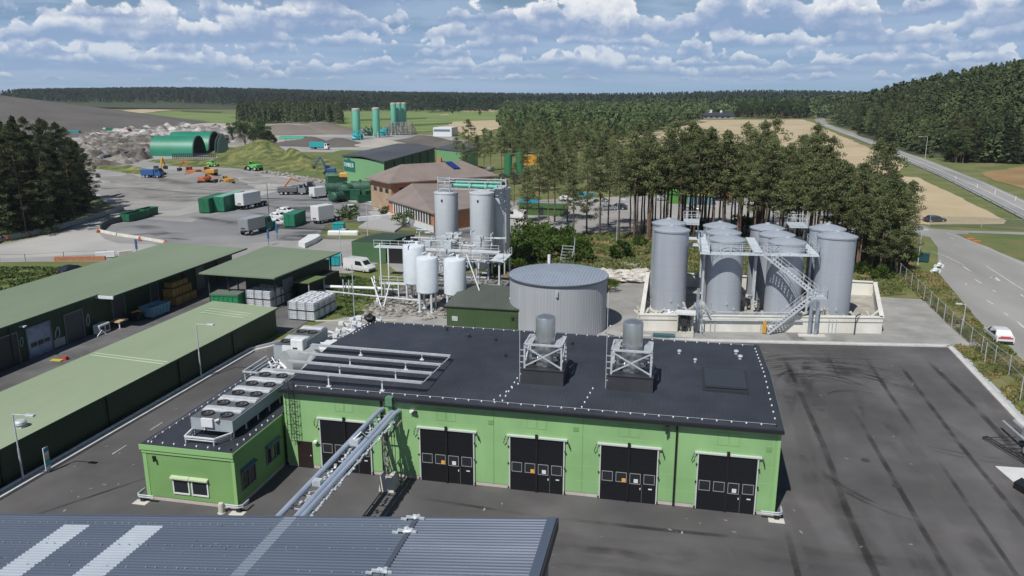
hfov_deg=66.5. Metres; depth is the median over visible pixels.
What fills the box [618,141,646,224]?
pine tree
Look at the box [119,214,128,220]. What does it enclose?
doors
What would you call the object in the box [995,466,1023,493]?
white steel plate
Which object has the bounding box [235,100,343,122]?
conifer block
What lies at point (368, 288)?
ground pipeline
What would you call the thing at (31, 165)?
spruce tree
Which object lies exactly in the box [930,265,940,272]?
parked moped
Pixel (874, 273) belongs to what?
bush
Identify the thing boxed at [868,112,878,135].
spruce tree
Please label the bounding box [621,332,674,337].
drip tray
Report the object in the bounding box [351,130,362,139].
crusher
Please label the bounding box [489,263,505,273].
bush
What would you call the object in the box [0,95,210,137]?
gravel hill
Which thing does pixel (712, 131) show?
pine tree
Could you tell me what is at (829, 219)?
pine tree
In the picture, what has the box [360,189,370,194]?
waste container
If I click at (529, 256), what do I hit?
bush
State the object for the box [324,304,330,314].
liquid container cube
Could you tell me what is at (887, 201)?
pine tree
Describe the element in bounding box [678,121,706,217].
pine tree
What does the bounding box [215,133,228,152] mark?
tent gable
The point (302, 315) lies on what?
liquid container cube
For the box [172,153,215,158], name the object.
tent barrier
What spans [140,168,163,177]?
dump truck
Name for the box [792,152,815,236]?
pine tree
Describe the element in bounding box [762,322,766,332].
hose box
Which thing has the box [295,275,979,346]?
apron
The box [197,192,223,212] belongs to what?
container
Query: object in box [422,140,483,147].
gravel mound
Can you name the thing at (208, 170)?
bulldozer
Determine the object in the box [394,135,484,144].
gravel mound
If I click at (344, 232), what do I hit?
white tank pipe
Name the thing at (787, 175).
pine tree
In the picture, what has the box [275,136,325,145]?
gravel mound
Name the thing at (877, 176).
pine tree
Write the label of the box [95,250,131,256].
white pipe stack
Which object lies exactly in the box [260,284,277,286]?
door
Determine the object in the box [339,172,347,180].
excavator
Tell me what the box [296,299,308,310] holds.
liquid container cube
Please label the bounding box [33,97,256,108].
hills
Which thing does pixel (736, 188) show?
pine tree
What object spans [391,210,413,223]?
bush
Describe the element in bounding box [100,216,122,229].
concrete barrier
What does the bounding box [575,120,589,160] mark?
pine tree
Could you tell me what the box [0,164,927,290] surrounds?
gravel yard
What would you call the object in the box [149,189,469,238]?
wheel tracks
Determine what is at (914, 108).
pine tree
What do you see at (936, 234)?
road
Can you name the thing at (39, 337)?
roller door
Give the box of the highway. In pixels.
[815,117,1023,218]
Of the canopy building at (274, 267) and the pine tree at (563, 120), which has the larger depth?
the pine tree at (563, 120)
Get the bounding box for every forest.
[0,86,529,106]
[304,94,509,110]
[403,89,862,103]
[481,109,662,152]
[495,99,709,127]
[628,96,828,116]
[794,58,1022,114]
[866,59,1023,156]
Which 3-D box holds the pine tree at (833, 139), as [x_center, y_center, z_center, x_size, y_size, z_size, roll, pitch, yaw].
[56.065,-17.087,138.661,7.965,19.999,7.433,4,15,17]
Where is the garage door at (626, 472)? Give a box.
[594,424,664,503]
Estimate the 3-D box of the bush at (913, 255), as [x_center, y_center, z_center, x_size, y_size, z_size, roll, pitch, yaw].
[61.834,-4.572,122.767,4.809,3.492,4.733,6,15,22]
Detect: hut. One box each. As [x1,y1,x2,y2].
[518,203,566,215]
[669,189,687,203]
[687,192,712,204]
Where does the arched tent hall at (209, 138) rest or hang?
on the quarry ground at (334, 149)
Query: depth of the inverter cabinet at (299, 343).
64.09 m
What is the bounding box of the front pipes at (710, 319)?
[699,311,836,332]
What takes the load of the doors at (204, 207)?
in the container at (206, 204)
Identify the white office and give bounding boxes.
[433,127,457,136]
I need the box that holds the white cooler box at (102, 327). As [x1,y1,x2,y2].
[93,321,109,336]
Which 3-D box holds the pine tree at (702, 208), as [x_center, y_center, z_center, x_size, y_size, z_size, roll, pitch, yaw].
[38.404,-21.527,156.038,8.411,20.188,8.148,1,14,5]
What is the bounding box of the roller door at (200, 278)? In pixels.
[195,265,205,290]
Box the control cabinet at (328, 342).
[318,340,336,351]
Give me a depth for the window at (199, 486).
52.18 m
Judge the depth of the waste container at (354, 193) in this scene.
200.18 m
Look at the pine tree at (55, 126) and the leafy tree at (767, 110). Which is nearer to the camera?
the pine tree at (55, 126)
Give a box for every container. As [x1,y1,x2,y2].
[67,130,80,132]
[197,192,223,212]
[213,191,243,211]
[283,210,305,226]
[326,176,343,183]
[328,189,349,200]
[339,189,361,199]
[356,194,370,202]
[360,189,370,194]
[915,252,929,261]
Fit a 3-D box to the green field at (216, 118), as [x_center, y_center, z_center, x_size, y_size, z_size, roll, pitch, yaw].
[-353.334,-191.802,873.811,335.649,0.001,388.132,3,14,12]
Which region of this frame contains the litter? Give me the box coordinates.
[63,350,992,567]
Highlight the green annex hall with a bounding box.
[435,145,476,165]
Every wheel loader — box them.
[206,160,218,166]
[219,175,234,183]
[244,161,262,170]
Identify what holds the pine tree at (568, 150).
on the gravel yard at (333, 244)
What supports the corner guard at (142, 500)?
on the asphalt yard at (947, 509)
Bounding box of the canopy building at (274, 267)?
[198,246,340,306]
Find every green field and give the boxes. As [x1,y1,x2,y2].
[145,112,237,123]
[181,110,220,112]
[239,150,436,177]
[334,109,501,131]
[360,117,426,120]
[411,123,451,125]
[428,110,456,112]
[957,234,1023,261]
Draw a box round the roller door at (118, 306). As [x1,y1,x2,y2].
[110,294,126,324]
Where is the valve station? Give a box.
[319,315,381,343]
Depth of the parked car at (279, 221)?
162.56 m
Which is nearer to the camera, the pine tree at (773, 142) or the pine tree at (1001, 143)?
the pine tree at (773, 142)
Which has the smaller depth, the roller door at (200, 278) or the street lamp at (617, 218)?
the roller door at (200, 278)
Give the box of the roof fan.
[364,313,375,321]
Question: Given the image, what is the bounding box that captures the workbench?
[110,318,127,328]
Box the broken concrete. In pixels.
[599,267,649,282]
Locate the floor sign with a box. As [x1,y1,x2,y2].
[50,356,68,361]
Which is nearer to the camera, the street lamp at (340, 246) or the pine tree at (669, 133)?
the street lamp at (340, 246)
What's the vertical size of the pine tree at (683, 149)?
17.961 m
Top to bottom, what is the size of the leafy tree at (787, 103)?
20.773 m
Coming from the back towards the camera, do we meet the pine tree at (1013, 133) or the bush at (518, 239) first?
the pine tree at (1013, 133)
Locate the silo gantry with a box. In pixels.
[437,176,507,242]
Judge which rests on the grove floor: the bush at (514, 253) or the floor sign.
the bush at (514, 253)
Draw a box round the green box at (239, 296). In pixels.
[209,289,247,303]
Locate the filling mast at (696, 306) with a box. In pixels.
[682,288,712,335]
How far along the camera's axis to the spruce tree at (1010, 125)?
301.89 m
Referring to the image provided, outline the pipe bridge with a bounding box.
[275,395,402,515]
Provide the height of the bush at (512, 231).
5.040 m
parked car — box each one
[56,264,83,273]
[269,211,283,218]
[271,218,283,224]
[276,207,293,212]
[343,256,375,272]
[486,167,494,170]
[510,209,525,218]
[519,199,537,202]
[558,196,572,200]
[598,203,616,210]
[613,203,627,209]
[686,205,698,210]
[923,215,946,221]
[982,325,1014,343]
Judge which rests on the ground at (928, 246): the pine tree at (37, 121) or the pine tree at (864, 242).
the pine tree at (37, 121)
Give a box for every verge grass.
[0,266,59,290]
[321,273,403,318]
[891,267,1023,415]
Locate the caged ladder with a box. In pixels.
[284,376,297,440]
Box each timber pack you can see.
[162,286,181,297]
[163,290,196,305]
[164,277,187,288]
[180,282,191,293]
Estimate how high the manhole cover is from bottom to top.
0.012 m
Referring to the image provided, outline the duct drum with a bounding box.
[280,345,320,369]
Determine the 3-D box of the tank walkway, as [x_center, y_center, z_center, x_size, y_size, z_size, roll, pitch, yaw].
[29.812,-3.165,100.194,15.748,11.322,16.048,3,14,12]
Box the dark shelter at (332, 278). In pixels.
[298,270,339,295]
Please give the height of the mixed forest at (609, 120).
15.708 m
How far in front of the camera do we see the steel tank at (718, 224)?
104.65 m
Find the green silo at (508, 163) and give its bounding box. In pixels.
[499,152,528,177]
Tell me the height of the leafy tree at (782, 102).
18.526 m
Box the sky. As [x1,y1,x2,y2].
[0,0,1023,93]
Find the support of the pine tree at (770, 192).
on the grove floor
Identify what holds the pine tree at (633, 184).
on the grove floor
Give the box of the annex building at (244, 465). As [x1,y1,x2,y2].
[138,337,340,508]
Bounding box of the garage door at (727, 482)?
[691,432,764,514]
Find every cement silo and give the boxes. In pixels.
[351,108,360,133]
[372,107,379,137]
[390,103,396,134]
[396,103,401,132]
[401,102,406,132]
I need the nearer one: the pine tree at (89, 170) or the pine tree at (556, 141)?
the pine tree at (89, 170)
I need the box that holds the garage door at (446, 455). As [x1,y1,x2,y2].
[414,408,479,484]
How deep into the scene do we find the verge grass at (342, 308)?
105.54 m
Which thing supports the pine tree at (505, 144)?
on the ground at (928, 246)
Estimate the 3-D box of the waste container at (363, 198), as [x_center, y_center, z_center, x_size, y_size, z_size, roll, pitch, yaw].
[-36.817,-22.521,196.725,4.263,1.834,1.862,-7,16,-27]
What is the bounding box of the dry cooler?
[190,368,296,438]
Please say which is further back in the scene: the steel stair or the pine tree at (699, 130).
the pine tree at (699, 130)
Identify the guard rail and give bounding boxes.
[849,135,1023,216]
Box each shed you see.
[0,242,246,371]
[0,301,278,487]
[351,233,417,263]
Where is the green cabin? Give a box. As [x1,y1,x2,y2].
[444,284,519,329]
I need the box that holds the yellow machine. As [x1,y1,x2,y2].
[524,154,536,164]
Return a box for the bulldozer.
[201,166,217,175]
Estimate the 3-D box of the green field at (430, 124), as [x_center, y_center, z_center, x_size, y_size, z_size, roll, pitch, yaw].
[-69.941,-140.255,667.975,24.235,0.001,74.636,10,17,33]
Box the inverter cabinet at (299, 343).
[290,337,306,350]
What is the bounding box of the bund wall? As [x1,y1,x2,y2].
[639,271,883,333]
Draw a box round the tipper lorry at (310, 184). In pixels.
[293,181,315,190]
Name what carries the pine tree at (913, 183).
on the grove floor
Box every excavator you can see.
[153,157,167,174]
[177,159,200,173]
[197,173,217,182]
[313,157,335,174]
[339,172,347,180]
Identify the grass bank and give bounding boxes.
[89,165,168,173]
[148,156,274,168]
[203,139,315,158]
[245,148,343,164]
[264,162,343,171]
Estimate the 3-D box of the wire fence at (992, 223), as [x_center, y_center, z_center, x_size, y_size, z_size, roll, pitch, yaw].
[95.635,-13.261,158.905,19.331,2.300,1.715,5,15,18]
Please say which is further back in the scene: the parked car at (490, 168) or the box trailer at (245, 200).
the parked car at (490, 168)
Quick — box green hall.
[342,143,435,182]
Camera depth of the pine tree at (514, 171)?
190.56 m
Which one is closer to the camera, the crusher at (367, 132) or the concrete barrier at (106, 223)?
the concrete barrier at (106, 223)
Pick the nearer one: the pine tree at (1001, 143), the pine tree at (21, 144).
the pine tree at (21, 144)
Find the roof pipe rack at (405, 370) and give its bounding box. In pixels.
[273,343,450,391]
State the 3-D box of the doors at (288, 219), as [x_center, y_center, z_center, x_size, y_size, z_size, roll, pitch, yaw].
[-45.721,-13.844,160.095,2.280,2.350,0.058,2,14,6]
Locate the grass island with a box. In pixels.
[320,218,430,238]
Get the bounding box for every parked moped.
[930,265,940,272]
[933,260,943,267]
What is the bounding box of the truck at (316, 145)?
[309,142,329,149]
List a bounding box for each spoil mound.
[225,124,328,134]
[300,121,363,134]
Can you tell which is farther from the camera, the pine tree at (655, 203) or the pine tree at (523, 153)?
the pine tree at (523, 153)
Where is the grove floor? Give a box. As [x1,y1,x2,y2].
[496,231,922,295]
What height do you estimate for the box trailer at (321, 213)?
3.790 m
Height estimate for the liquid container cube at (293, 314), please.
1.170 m
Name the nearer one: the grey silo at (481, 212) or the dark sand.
the grey silo at (481, 212)
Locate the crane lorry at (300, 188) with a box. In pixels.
[277,178,307,194]
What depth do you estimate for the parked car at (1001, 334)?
86.28 m
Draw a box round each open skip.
[119,209,149,221]
[135,206,157,214]
[138,300,170,318]
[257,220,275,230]
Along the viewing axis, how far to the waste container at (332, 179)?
228.84 m
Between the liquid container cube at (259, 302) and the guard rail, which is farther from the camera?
the guard rail
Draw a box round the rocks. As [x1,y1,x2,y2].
[361,292,450,319]
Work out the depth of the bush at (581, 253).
127.41 m
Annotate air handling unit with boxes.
[273,325,327,359]
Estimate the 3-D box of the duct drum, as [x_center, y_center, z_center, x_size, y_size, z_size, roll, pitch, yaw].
[-17.054,6.073,64.336,2.733,2.700,3.469,-12,19,-40]
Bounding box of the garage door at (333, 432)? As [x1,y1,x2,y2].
[314,399,373,474]
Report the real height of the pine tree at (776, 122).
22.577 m
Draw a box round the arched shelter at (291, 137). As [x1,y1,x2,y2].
[279,136,306,141]
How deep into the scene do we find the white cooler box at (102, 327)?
89.46 m
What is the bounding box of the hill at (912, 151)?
[811,91,1023,163]
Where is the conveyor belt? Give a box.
[100,148,145,158]
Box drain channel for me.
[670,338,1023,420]
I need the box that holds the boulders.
[261,170,325,182]
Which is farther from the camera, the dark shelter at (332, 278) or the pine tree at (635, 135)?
the pine tree at (635, 135)
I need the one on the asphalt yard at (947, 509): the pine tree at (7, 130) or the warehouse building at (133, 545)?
the warehouse building at (133, 545)
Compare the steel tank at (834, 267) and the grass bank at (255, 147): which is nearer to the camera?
the steel tank at (834, 267)
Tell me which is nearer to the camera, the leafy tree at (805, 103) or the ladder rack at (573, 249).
the ladder rack at (573, 249)
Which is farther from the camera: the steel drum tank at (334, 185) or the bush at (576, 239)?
the steel drum tank at (334, 185)
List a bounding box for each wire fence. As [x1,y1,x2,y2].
[853,140,1022,221]
[895,261,1023,382]
[929,216,1023,230]
[984,342,1023,399]
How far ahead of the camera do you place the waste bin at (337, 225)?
155.36 m
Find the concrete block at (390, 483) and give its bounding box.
[379,471,399,492]
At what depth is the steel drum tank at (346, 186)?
204.21 m
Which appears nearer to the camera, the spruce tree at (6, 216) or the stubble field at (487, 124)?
the spruce tree at (6, 216)
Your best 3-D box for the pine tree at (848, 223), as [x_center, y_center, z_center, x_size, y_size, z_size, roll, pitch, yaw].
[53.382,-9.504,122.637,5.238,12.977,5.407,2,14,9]
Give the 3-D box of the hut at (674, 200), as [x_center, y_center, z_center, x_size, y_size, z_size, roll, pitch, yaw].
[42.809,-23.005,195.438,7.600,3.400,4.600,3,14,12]
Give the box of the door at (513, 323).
[510,315,516,329]
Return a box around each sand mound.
[95,189,163,196]
[98,174,159,182]
[138,184,204,191]
[162,172,236,181]
[189,181,254,189]
[217,170,260,176]
[240,177,318,184]
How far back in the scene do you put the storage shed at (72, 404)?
68.19 m
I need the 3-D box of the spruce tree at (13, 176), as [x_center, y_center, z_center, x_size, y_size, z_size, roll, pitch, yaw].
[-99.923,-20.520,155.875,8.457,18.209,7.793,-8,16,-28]
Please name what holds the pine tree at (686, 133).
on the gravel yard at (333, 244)
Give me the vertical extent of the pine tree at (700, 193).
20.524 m
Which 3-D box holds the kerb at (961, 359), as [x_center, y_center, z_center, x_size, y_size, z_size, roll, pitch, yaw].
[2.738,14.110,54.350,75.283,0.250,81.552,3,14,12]
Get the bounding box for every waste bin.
[328,254,341,265]
[332,222,345,229]
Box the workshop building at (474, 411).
[279,321,784,515]
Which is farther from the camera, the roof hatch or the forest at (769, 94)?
the forest at (769, 94)
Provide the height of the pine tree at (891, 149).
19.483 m
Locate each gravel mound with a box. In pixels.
[175,123,251,126]
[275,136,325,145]
[293,138,359,146]
[355,138,401,146]
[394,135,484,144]
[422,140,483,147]
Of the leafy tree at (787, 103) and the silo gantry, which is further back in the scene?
the leafy tree at (787, 103)
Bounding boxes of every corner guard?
[132,487,153,504]
[224,499,248,514]
[761,506,784,523]
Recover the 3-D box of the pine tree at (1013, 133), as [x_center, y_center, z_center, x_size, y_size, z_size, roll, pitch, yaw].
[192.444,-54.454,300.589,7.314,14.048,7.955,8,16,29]
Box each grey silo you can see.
[434,189,458,274]
[469,190,493,279]
[488,185,510,273]
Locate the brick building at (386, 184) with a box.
[365,157,520,210]
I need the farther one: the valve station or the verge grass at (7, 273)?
the verge grass at (7, 273)
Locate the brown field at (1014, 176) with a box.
[982,166,1023,187]
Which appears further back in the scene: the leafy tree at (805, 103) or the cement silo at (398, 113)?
the leafy tree at (805, 103)
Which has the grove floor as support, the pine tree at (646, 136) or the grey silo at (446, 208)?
the pine tree at (646, 136)
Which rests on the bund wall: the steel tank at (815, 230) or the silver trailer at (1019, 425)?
the steel tank at (815, 230)
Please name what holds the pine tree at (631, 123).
on the ground at (928, 246)
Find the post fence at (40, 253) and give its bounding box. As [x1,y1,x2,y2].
[0,250,105,260]
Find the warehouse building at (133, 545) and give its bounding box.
[0,513,558,575]
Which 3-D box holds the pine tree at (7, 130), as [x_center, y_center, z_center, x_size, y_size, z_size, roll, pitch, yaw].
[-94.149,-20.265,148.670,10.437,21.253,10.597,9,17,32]
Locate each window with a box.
[169,475,190,494]
[188,477,209,497]
[240,458,257,490]
[265,435,281,465]
[282,276,292,289]
[434,129,449,131]
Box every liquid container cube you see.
[245,288,258,298]
[246,299,255,304]
[254,288,265,299]
[254,299,263,305]
[262,289,274,299]
[262,298,274,306]
[269,287,281,296]
[277,296,281,306]
[287,299,300,310]
[288,309,297,319]
[294,296,306,299]
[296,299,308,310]
[297,311,306,320]
[305,300,318,311]
[306,310,319,321]
[308,294,321,297]
[313,297,324,308]
[318,294,330,305]
[318,307,325,317]
[323,292,335,302]
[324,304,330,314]
[329,301,335,311]
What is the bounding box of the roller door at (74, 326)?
[62,308,85,343]
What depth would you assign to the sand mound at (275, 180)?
240.89 m
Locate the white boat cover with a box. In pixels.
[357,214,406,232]
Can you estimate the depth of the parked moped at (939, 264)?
123.21 m
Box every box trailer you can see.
[234,190,266,209]
[309,186,327,198]
[310,203,342,223]
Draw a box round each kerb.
[0,333,339,493]
[0,335,1023,499]
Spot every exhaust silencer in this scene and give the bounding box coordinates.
[519,313,568,386]
[605,292,654,393]
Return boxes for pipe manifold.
[633,306,665,319]
[662,309,676,313]
[741,294,759,311]
[801,308,828,314]
[849,310,878,315]
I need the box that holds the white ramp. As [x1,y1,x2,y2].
[298,234,320,247]
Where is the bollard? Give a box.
[218,502,225,514]
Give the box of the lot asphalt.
[105,191,374,243]
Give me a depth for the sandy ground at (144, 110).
1152.06 m
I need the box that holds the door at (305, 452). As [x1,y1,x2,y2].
[297,441,313,467]
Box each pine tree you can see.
[0,125,55,229]
[0,137,37,226]
[1,122,42,189]
[12,142,53,205]
[14,116,44,195]
[14,134,69,219]
[19,135,54,206]
[30,118,56,150]
[35,142,76,224]
[40,120,64,171]
[41,121,90,206]
[53,128,87,182]
[57,127,91,181]
[58,146,90,213]
[64,139,99,206]
[77,148,100,205]
[450,137,461,148]
[456,143,470,160]
[459,119,478,148]
[469,135,484,166]
[477,133,491,169]
[483,131,496,166]
[492,131,510,173]
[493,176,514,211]
[501,118,516,153]
[505,113,518,136]
[507,162,522,204]
[511,128,527,151]
[514,141,530,186]
[514,167,537,221]
[516,124,534,166]
[523,154,556,223]
[525,115,539,153]
[527,129,544,175]
[531,154,563,224]
[533,141,547,191]
[538,121,553,141]
[538,143,567,221]
[542,127,558,156]
[548,139,565,168]
[552,147,583,221]
[553,133,571,175]
[556,117,571,141]
[558,172,585,234]
[565,152,583,191]
[566,123,585,180]
[570,147,609,232]
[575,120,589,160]
[580,144,596,191]
[582,135,598,181]
[582,138,619,235]
[588,114,606,162]
[597,153,622,225]
[599,127,615,181]
[599,136,619,196]
[600,147,636,239]
[608,123,620,141]
[610,132,629,182]
[613,131,658,237]
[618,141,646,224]
[618,149,641,232]
[623,157,649,235]
[625,121,637,142]
[625,143,660,233]
[630,134,670,238]
[630,135,652,232]
[633,141,676,239]
[642,120,658,138]
[647,147,665,231]
[648,128,685,218]
[650,190,663,220]
[652,148,676,218]
[656,138,690,217]
[658,118,687,217]
[658,147,672,218]
[660,145,698,219]
[664,155,693,219]
[668,147,701,220]
[677,132,690,220]
[677,134,720,236]
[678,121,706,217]
[682,140,709,227]
[682,148,709,233]
[685,128,708,225]
[687,125,711,231]
[692,139,734,221]
[696,126,728,223]
[700,187,704,224]
[703,187,712,223]
[704,129,749,221]
[706,134,720,221]
[706,151,738,221]
[709,138,737,220]
[722,155,748,229]
[724,150,759,230]
[725,160,754,235]
[730,144,739,223]
[733,121,762,228]
[733,142,744,224]
[737,128,759,233]
[737,168,770,224]
[741,136,790,223]
[741,152,768,224]
[744,119,781,224]
[745,133,789,222]
[748,132,769,223]
[749,137,793,222]
[757,116,792,221]
[757,169,782,221]
[760,161,779,223]
[765,172,793,225]
[768,164,792,224]
[768,169,802,231]
[775,148,804,226]
[779,164,813,233]
[781,145,802,225]
[786,151,806,231]
[787,134,817,236]
[787,159,827,238]
[787,179,814,236]
[791,157,838,224]
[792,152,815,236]
[794,133,824,238]
[794,173,822,253]
[798,122,831,217]
[800,164,840,223]
[802,132,834,224]
[807,175,829,223]
[808,159,841,222]
[810,157,839,223]
[815,147,831,212]
[818,159,865,224]
[820,171,857,230]
[822,135,854,182]
[826,151,840,184]
[830,164,867,230]
[830,186,851,226]
[835,187,869,232]
[841,169,880,262]
[844,193,875,251]
[847,193,880,268]
[850,178,895,267]
[855,161,884,254]
[858,173,885,260]
[860,141,911,252]
[862,195,903,275]
[863,138,899,180]
[865,118,870,132]
[866,108,873,129]
[867,179,917,272]
[868,176,912,266]
[872,113,885,138]
[878,168,910,262]
[878,188,923,273]
[886,113,899,141]
[889,93,897,102]
[894,101,903,114]
[897,180,927,251]
[903,87,922,111]
[906,104,915,121]
[912,110,921,145]
[914,124,927,153]
[916,114,928,130]
[918,119,932,151]
[929,122,936,145]
[930,113,940,148]
[938,114,955,157]
[941,114,956,146]
[945,112,964,161]
[951,117,975,162]
[957,126,974,162]
[963,112,979,160]
[968,123,982,161]
[976,111,988,129]
[987,102,1014,162]
[995,127,1016,157]
[1000,128,1020,159]
[1016,125,1023,163]
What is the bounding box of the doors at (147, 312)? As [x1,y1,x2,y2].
[139,308,151,316]
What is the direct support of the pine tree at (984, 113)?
on the hill at (912, 151)
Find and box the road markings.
[822,122,1023,327]
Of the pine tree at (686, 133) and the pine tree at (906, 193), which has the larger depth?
the pine tree at (686, 133)
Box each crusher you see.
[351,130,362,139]
[362,126,372,135]
[380,127,388,135]
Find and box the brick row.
[53,256,105,260]
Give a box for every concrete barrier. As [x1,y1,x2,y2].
[0,206,124,241]
[99,229,163,242]
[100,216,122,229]
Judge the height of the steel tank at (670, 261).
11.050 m
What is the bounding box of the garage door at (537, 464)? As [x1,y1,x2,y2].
[503,416,569,494]
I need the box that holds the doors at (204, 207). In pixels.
[198,199,208,211]
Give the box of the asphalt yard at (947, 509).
[0,342,1023,575]
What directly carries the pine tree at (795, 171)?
on the grove floor
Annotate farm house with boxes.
[696,110,734,118]
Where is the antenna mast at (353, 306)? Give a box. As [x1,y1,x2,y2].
[315,265,397,320]
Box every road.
[0,178,299,257]
[912,230,1023,238]
[923,228,1023,360]
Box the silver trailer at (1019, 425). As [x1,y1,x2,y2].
[982,419,1023,461]
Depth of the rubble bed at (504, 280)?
108.86 m
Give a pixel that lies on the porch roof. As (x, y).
(308, 279)
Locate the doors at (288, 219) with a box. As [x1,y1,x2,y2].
[283,215,294,225]
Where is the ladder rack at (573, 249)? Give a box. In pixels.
[560,240,574,260]
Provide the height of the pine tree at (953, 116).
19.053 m
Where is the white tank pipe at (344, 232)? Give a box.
[328,230,358,234]
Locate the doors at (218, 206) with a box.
[213,198,223,210]
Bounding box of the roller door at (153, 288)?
[149,282,159,301]
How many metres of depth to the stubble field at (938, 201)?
187.65 m
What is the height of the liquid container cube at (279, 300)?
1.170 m
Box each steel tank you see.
[647,217,685,300]
[649,224,689,312]
[700,221,736,294]
[700,227,741,304]
[703,233,745,313]
[744,222,784,297]
[755,229,795,307]
[761,236,806,314]
[800,223,846,309]
[812,230,857,315]
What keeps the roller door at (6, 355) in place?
in the garage shed at (39, 317)
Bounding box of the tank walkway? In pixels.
[684,211,820,311]
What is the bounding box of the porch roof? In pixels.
[292,275,326,291]
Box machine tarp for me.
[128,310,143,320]
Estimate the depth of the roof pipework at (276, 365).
64.71 m
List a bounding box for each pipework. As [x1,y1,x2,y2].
[242,356,286,379]
[403,229,506,289]
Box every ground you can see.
[0,94,1023,406]
[46,122,465,168]
[122,109,167,112]
[459,109,497,111]
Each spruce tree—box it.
[0,154,23,229]
[0,165,27,238]
[1,139,29,229]
[7,115,23,170]
[16,140,62,234]
[33,123,46,208]
[43,137,78,224]
[63,138,92,212]
[74,141,96,197]
[856,104,866,133]
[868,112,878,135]
[915,118,931,153]
[941,105,964,162]
[960,117,978,162]
[970,117,989,162]
[991,113,1015,163]
[1004,121,1023,163]
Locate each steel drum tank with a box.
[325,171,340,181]
[325,181,342,192]
[330,190,344,202]
[338,183,353,189]
[350,180,370,189]
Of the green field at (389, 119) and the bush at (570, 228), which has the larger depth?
the green field at (389, 119)
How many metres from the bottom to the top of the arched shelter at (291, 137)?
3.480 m
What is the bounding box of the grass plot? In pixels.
[0,265,60,287]
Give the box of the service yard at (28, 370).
[0,277,307,391]
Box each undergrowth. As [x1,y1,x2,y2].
[491,231,916,295]
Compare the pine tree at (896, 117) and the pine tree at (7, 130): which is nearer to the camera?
the pine tree at (7, 130)
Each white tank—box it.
[402,240,425,303]
[415,252,438,312]
[443,253,465,302]
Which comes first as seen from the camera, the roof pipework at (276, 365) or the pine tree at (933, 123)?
the roof pipework at (276, 365)
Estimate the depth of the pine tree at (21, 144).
157.96 m
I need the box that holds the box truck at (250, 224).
[237,215,272,235]
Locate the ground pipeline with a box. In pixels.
[318,280,421,301]
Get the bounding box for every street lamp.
[12,413,35,479]
[195,323,214,377]
[339,229,345,266]
[616,199,625,240]
[917,229,927,264]
[955,303,965,326]
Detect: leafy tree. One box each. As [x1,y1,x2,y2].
[220,134,230,143]
[225,122,238,138]
[237,122,250,144]
[243,119,262,140]
[252,121,266,131]
[257,125,273,140]
[268,134,277,142]
[736,100,746,117]
[742,103,751,117]
[748,99,762,117]
[755,106,762,118]
[762,99,776,118]
[764,103,773,118]
[774,101,786,117]
[777,102,787,118]
[782,98,792,117]
[788,99,796,117]
[793,103,802,118]
[800,100,809,117]
[866,117,874,129]
[947,128,971,162]
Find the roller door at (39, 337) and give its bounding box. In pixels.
[24,320,54,359]
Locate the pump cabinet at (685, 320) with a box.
[676,310,695,336]
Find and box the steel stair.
[764,247,827,336]
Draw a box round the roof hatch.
[702,367,748,394]
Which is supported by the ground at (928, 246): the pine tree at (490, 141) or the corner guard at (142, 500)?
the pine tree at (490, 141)
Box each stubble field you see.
[443,120,500,136]
[616,119,906,173]
[900,176,1005,224]
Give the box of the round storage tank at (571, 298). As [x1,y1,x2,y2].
[508,254,610,334]
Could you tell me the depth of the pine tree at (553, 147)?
163.68 m
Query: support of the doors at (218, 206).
in the container at (224, 202)
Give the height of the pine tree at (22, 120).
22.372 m
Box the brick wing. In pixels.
[386,183,477,232]
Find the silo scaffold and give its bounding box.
[385,121,416,134]
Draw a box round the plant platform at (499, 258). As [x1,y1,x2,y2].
[371,240,511,306]
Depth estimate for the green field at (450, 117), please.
843.61 m
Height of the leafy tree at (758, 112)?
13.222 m
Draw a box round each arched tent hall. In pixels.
[150,136,205,155]
[169,131,217,152]
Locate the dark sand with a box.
[100,177,254,203]
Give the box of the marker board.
[42,446,50,472]
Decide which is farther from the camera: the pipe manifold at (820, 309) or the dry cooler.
the pipe manifold at (820, 309)
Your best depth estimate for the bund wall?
90.56 m
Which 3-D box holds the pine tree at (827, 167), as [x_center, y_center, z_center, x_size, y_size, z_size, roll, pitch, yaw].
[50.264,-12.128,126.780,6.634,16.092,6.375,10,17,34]
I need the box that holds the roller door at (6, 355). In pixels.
[0,332,21,370]
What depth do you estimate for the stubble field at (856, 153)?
521.26 m
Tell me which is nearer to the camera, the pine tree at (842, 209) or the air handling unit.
the air handling unit
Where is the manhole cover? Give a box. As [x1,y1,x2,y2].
[892,484,901,487]
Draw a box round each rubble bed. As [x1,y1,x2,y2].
[369,273,508,314]
[598,262,642,267]
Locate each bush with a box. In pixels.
[335,204,359,218]
[378,206,388,213]
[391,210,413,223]
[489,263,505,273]
[502,257,528,269]
[509,250,528,263]
[510,223,557,252]
[510,225,542,250]
[510,240,522,255]
[513,217,554,232]
[513,241,543,261]
[522,233,559,260]
[534,228,557,247]
[544,226,578,251]
[554,233,589,252]
[559,238,594,261]
[560,224,583,239]
[607,240,634,257]
[607,277,619,291]
[632,235,648,245]
[695,219,710,230]
[732,214,753,231]
[854,260,874,272]
[869,264,895,279]
[889,249,922,266]

